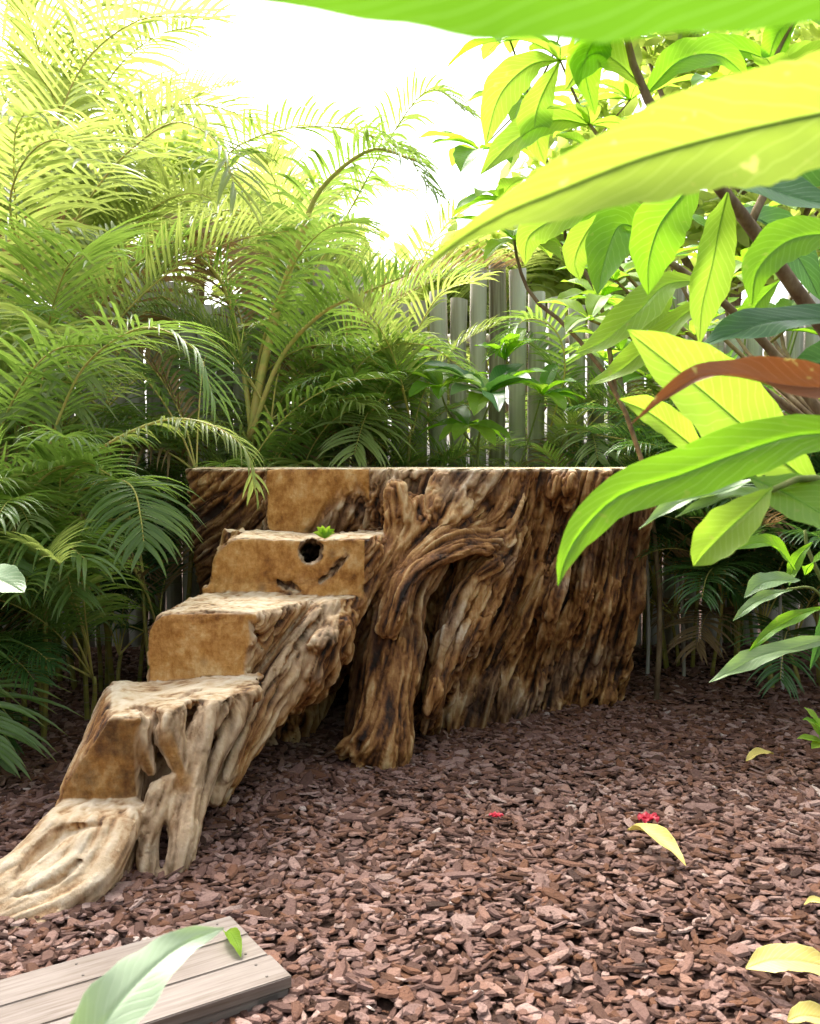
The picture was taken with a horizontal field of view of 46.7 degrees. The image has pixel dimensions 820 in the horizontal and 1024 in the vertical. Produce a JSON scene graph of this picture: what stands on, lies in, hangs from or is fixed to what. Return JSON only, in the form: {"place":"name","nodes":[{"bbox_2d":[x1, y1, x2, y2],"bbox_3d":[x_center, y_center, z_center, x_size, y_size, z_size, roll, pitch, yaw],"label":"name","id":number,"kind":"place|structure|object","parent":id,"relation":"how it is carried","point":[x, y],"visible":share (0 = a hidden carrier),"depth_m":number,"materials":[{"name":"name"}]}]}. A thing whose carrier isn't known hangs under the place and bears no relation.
{"place":"outdoors","nodes":[
{"label":"outdoors","id":0,"kind":"place"},
{"bbox_2d":[0,0,804,466],"label":"sky","id":1,"kind":"structure","parent":0,"point":[295,54],"materials":[{"name":"white"}]},
{"bbox_2d":[0,512,819,1023],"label":"ground","id":2,"kind":"structure","parent":0,"point":[386,1004],"depth_m":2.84,"materials":[{"name":"brown wood"}]},
{"bbox_2d":[0,564,25,592],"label":"leaf plant","id":3,"kind":"object","parent":2,"relation":"on","point":[12,578],"visible":1,"depth_m":2.61,"materials":[{"name":"green plant"}]},
{"bbox_2d":[0,562,131,756],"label":"feather palm","id":4,"kind":"object","parent":2,"relation":"on","point":[37,644],"visible":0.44,"depth_m":4.16,"materials":[{"name":"plant"}]},
{"bbox_2d":[0,308,195,780],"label":"feather palm","id":5,"kind":"object","parent":2,"relation":"on","point":[9,756],"visible":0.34,"depth_m":4.09,"materials":[{"name":"plant"}]},
{"bbox_2d":[3,419,194,694],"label":"feather palm","id":6,"kind":"object","parent":2,"relation":"on","point":[149,560],"visible":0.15,"depth_m":5.31,"materials":[{"name":"plant"}]},
{"bbox_2d":[0,301,268,742],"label":"feather palm","id":7,"kind":"object","parent":2,"relation":"on","point":[23,496],"visible":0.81,"depth_m":4.04,"materials":[{"name":"plant"}]},
{"bbox_2d":[0,297,287,689],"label":"feather palm","id":8,"kind":"object","parent":2,"relation":"on","point":[76,419],"visible":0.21,"depth_m":5.57,"materials":[{"name":"plant"}]},
{"bbox_2d":[0,916,291,1023],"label":"timber platform","id":9,"kind":"structure","parent":2,"relation":"on","point":[216,978],"depth_m":2.27,"materials":[{"name":"wood"}]},
{"bbox_2d":[223,927,241,956],"bbox_3d":[-0.456,1.095,2.437,0.035,0.039,0.135,-1,3,-28],"label":"fallen leaf","id":10,"kind":"object","parent":9,"relation":"on","point":[233,936],"visible":1,"depth_m":2.43,"materials":[{"name":"green plant"}]},
{"bbox_2d":[70,926,223,1023],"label":"leaf plant","id":11,"kind":"object","parent":2,"relation":"on","point":[127,989],"visible":1,"depth_m":1.07,"materials":[{"name":"green plant"}]},
{"bbox_2d":[0,0,317,676],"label":"feather palm","id":12,"kind":"object","parent":2,"relation":"on","point":[37,230],"visible":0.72,"depth_m":5.06,"materials":[{"name":"plant"}]},
{"bbox_2d":[0,0,341,353],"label":"feather palm","id":13,"kind":"object","parent":2,"relation":"on","point":[191,88],"visible":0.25,"depth_m":7.16,"materials":[{"name":"plant"}]},
{"bbox_2d":[4,100,393,401],"bbox_3d":[-2.843,-1.873,10.502,5.540,5.512,2.121,0,3,0],"label":"tree","id":14,"kind":"object","parent":2,"relation":"on","point":[195,136],"visible":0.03,"depth_m":10.03,"materials":[{"name":"green plant"}]},
{"bbox_2d":[40,122,442,503],"bbox_3d":[-0.987,-0.565,5.991,2.510,3.278,1.793,0,3,8],"label":"feather palm","id":15,"kind":"object","parent":2,"relation":"on","point":[255,405],"visible":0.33,"depth_m":5.64,"materials":[{"name":"plant"}]},
{"bbox_2d":[132,363,438,478],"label":"feather palm","id":16,"kind":"object","parent":2,"relation":"on","point":[360,399],"visible":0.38,"depth_m":5.86,"materials":[{"name":"plant"}]},
{"bbox_2d":[77,65,532,466],"bbox_3d":[-0.582,-0.834,6.356,2.341,3.794,2.577,2,4,40],"label":"feather palm","id":17,"kind":"object","parent":2,"relation":"on","point":[272,278],"visible":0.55,"depth_m":5.94,"materials":[{"name":"plant"}]},
{"bbox_2d":[98,135,514,462],"bbox_3d":[-0.799,-1.028,8.355,3.862,3.955,3.643,-2,4,-41],"label":"feather palm","id":18,"kind":"object","parent":2,"relation":"on","point":[270,166],"visible":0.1,"depth_m":7.24,"materials":[{"name":"plant"}]},
{"bbox_2d":[0,467,656,928],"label":"carved root staircase","id":19,"kind":"structure","parent":2,"relation":"on","point":[402,599],"depth_m":4.24,"materials":[{"name":"brown wood"}]},
{"bbox_2d":[313,526,334,538],"bbox_3d":[-0.379,0.088,4.189,0.098,0.062,0.029,0,3,0],"label":"sprig","id":20,"kind":"object","parent":19,"relation":"on","point":[323,532],"visible":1,"depth_m":4.20,"materials":[{"name":"green plant"}]},
{"bbox_2d":[228,281,507,466],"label":"feather palm","id":21,"kind":"object","parent":2,"relation":"on","point":[370,444],"visible":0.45,"depth_m":5.75,"materials":[{"name":"plant"}]},
{"bbox_2d":[226,258,531,466],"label":"feather palm","id":22,"kind":"object","parent":2,"relation":"on","point":[403,461],"visible":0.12,"depth_m":5.86,"materials":[{"name":"plant"}]},
{"bbox_2d":[0,261,819,650],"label":"pole fence","id":23,"kind":"object","parent":2,"relation":"on","point":[172,597],"visible":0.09,"depth_m":6.67,"materials":[{"name":"grey wood"}]},
{"bbox_2d":[286,193,586,462],"bbox_3d":[0.166,-0.876,8.756,3.732,3.616,2.805,-3,4,-42],"label":"feather palm","id":24,"kind":"object","parent":2,"relation":"on","point":[540,255],"visible":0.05,"depth_m":8.16,"materials":[{"name":"plant"}]},
{"bbox_2d":[349,328,585,466],"bbox_3d":[0.294,-0.009,6.077,1.468,2.376,1.018,1,3,25],"label":"whorled shrub","id":25,"kind":"object","parent":2,"relation":"on","point":[502,376],"visible":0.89,"depth_m":5.86,"materials":[{"name":"green plant"}]},
{"bbox_2d":[489,811,502,817],"bbox_3d":[0.311,1.095,3.432,0.050,0.016,0.040,1,3,27],"label":"red flower","id":26,"kind":"object","parent":2,"relation":"on","point":[496,815],"visible":1,"depth_m":3.43,"materials":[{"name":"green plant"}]},
{"bbox_2d":[341,220,693,466],"bbox_3d":[1.026,-1.060,8.952,3.624,4.044,1.648,0,3,0],"label":"tree","id":27,"kind":"object","parent":2,"relation":"on","point":[556,287],"visible":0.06,"depth_m":8.67,"materials":[{"name":"green plant"}]},
{"bbox_2d":[246,0,819,42],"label":"leaf plant","id":28,"kind":"object","parent":2,"relation":"on","point":[602,21],"visible":1,"depth_m":0.43,"materials":[{"name":"green plant"}]},
{"bbox_2d":[390,297,689,555],"bbox_3d":[0.896,-0.163,6.562,2.093,2.401,1.578,1,3,15],"label":"feather palm","id":29,"kind":"object","parent":2,"relation":"on","point":[545,448],"visible":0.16,"depth_m":6.27,"materials":[{"name":"plant"}]},
{"bbox_2d":[416,38,681,699],"bbox_3d":[0.740,-0.844,4.966,1.416,3.822,0.817,0,3,0],"label":"young tree","id":30,"kind":"object","parent":2,"relation":"on","point":[462,156],"visible":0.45,"depth_m":4.90,"materials":[{"name":"green plant"}]},
{"bbox_2d":[488,318,721,649],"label":"feather palm","id":31,"kind":"object","parent":2,"relation":"on","point":[643,390],"visible":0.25,"depth_m":6.25,"materials":[{"name":"plant"}]},
{"bbox_2d":[400,50,819,289],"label":"leaf plant","id":32,"kind":"object","parent":2,"relation":"on","point":[757,126],"visible":1,"depth_m":0.74,"materials":[{"name":"plant"}]},
{"bbox_2d":[645,557,650,675],"bbox_3d":[1.396,0.374,5.625,0.068,1.358,0.029,0,3,0],"label":"bamboo cane","id":33,"kind":"object","parent":2,"relation":"on","point":[648,631],"visible":0.41,"depth_m":5.63,"materials":[{"name":"plant"}]},
{"bbox_2d":[637,812,659,822],"bbox_3d":[0.852,1.092,3.392,0.080,0.027,0.075,0,3,0],"label":"red flower","id":34,"kind":"object","parent":2,"relation":"on","point":[645,817],"visible":0.98,"depth_m":3.39,"materials":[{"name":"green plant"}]},
{"bbox_2d":[480,22,819,415],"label":"broadleaf shrub","id":35,"kind":"object","parent":2,"relation":"on","point":[600,245],"visible":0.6,"depth_m":2.37,"materials":[{"name":"green plant"}]},
{"bbox_2d":[485,22,819,324],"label":"tree","id":36,"kind":"object","parent":2,"relation":"on","point":[648,50],"visible":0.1,"depth_m":9.07,"materials":[{"name":"green plant"}]},
{"bbox_2d":[627,823,685,865],"bbox_3d":[0.803,1.070,3.117,0.066,0.068,0.310,-1,3,-22],"label":"fallen leaf","id":37,"kind":"object","parent":2,"relation":"on","point":[662,836],"visible":1,"depth_m":3.10,"materials":[{"name":"yellow plant"}]},
{"bbox_2d":[660,534,664,632],"bbox_3d":[1.587,0.434,5.928,0.056,1.208,0.019,0,3,0],"label":"bamboo cane","id":38,"kind":"object","parent":2,"relation":"on","point":[662,593],"visible":0.13,"depth_m":5.93,"materials":[{"name":"plant"}]},
{"bbox_2d":[530,402,819,675],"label":"feather palm","id":39,"kind":"object","parent":2,"relation":"on","point":[716,572],"visible":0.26,"depth_m":5.36,"materials":[{"name":"plant"}]},
{"bbox_2d":[677,521,685,678],"bbox_3d":[1.581,0.331,5.523,0.071,1.454,0.029,0,3,0],"label":"bamboo cane","id":40,"kind":"object","parent":2,"relation":"on","point":[683,644],"visible":0.17,"depth_m":5.53,"materials":[{"name":"plant"}]},
{"bbox_2d":[556,304,819,585],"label":"broadleaf shrub","id":41,"kind":"object","parent":2,"relation":"on","point":[728,407],"visible":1,"depth_m":1.38,"materials":[{"name":"green plant"}]},
{"bbox_2d":[559,231,819,648],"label":"broadleaf bush","id":42,"kind":"object","parent":2,"relation":"on","point":[602,355],"visible":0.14,"depth_m":6.01,"materials":[{"name":"green plant"}]},
{"bbox_2d":[720,577,722,656],"bbox_3d":[1.880,0.253,5.719,0.039,1.591,0.019,0,3,0],"label":"bamboo cane","id":43,"kind":"object","parent":2,"relation":"on","point":[721,634],"visible":0.09,"depth_m":5.74,"materials":[{"name":"plant"}]},
{"bbox_2d":[624,350,819,703],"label":"feather palm","id":44,"kind":"object","parent":2,"relation":"on","point":[788,533],"visible":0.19,"depth_m":5.05,"materials":[{"name":"plant"}]},
{"bbox_2d":[746,747,773,760],"bbox_3d":[1.510,1.039,4.088,0.197,0.043,0.044,-2,3,-36],"label":"fallen leaf","id":45,"kind":"object","parent":2,"relation":"on","point":[753,753],"visible":1,"depth_m":4.09,"materials":[{"name":"yellow plant"}]},
{"bbox_2d":[709,530,819,682],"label":"narrowleaf shrub","id":46,"kind":"object","parent":2,"relation":"on","point":[754,656],"visible":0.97,"depth_m":2.57,"materials":[{"name":"green plant"}]},
{"bbox_2d":[779,410,784,689],"bbox_3d":[2.092,0.250,5.319,0.052,1.636,0.024,0,3,0],"label":"bamboo cane","id":47,"kind":"object","parent":2,"relation":"on","point":[780,613],"visible":0.16,"depth_m":5.33,"materials":[{"name":"plant"}]},
{"bbox_2d":[746,943,819,974],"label":"fallen leaf","id":48,"kind":"object","parent":2,"relation":"on","point":[774,958],"visible":1,"depth_m":2.36,"materials":[{"name":"yellow plant"}]},
{"bbox_2d":[787,1000,819,1023],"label":"fallen leaf","id":49,"kind":"object","parent":2,"relation":"on","point":[803,1011],"visible":1,"depth_m":2.15,"materials":[{"name":"yellow plant"}]},
{"bbox_2d":[797,707,819,747],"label":"seedling","id":50,"kind":"object","parent":2,"relation":"on","point":[815,724],"visible":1,"depth_m":3.92,"materials":[{"name":"green plant"}]},
{"bbox_2d":[804,896,819,904],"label":"fallen leaf","id":51,"kind":"object","parent":2,"relation":"on","point":[813,899],"visible":1,"depth_m":2.71,"materials":[{"name":"yellow plant"}]}
]}

